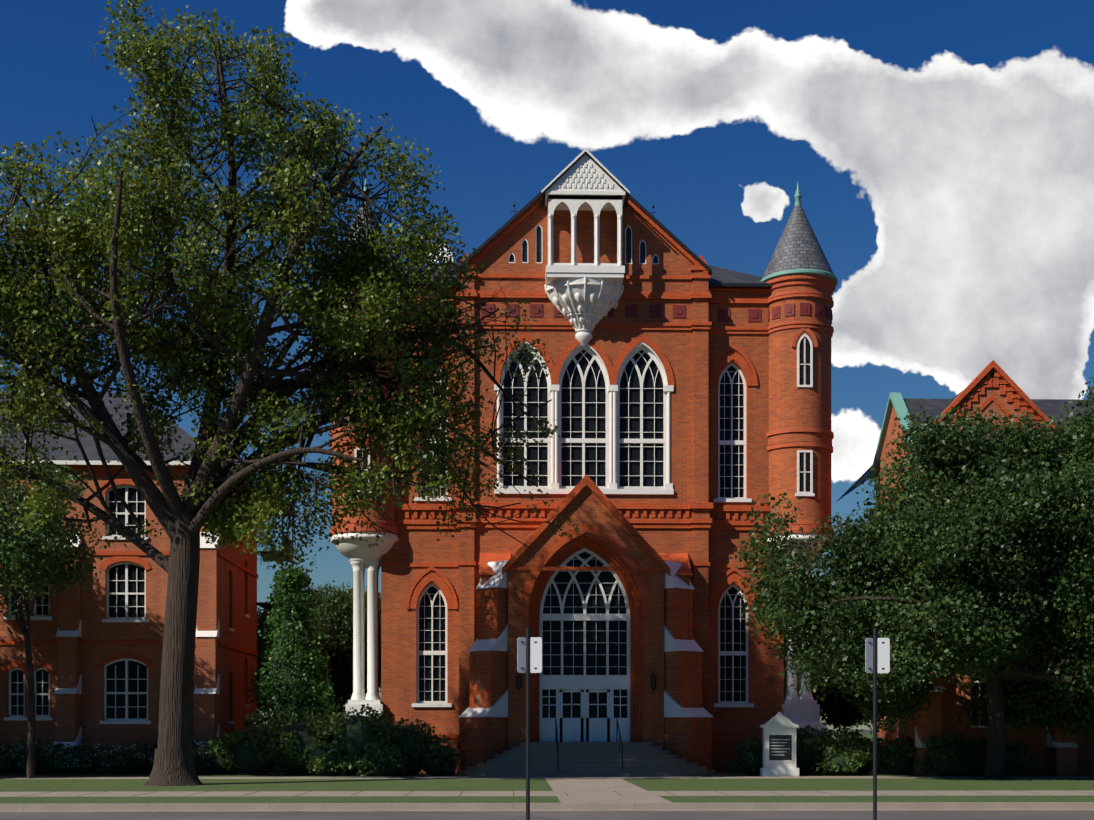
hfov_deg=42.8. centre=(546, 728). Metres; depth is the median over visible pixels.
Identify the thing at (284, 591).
evergreen
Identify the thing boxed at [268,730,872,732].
ground
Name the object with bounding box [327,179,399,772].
tower
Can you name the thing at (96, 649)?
manly hall
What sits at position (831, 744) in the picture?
hedge
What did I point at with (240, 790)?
campus ground
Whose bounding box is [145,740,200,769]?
hedge
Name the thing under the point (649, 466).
clark hall
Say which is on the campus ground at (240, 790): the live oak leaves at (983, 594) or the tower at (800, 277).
the tower at (800, 277)
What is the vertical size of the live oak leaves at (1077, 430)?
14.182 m
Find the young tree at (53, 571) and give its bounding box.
[0,453,103,778]
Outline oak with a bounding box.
[0,0,578,785]
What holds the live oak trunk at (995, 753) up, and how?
on the campus ground at (240, 790)
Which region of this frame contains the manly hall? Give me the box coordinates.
[0,392,297,772]
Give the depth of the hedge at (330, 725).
55.25 m
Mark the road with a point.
(749, 815)
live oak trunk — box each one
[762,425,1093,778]
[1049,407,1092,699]
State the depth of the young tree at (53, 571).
50.94 m
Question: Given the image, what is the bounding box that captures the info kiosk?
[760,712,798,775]
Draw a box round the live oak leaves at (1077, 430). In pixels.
[1029,376,1093,733]
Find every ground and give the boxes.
[0,733,1093,810]
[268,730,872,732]
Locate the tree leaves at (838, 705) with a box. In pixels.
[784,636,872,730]
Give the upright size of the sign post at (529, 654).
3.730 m
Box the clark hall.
[381,148,783,776]
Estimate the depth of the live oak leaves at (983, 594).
49.10 m
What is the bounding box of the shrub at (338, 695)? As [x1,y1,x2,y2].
[315,601,378,714]
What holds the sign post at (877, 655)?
on the road
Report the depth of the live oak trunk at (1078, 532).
49.08 m
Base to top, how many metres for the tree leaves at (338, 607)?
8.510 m
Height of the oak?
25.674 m
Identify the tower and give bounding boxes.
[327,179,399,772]
[760,183,837,772]
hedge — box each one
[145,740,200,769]
[195,704,460,776]
[726,725,1036,776]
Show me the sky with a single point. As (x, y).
(939, 154)
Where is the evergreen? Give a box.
[243,565,344,732]
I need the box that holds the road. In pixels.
[0,810,1093,819]
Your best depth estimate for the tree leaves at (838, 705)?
73.62 m
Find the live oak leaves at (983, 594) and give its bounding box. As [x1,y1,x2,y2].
[730,404,1093,741]
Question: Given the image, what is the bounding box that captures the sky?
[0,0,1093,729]
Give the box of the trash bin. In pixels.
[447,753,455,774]
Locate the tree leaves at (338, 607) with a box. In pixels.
[257,580,380,719]
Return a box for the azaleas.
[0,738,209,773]
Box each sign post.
[517,627,541,819]
[865,628,889,819]

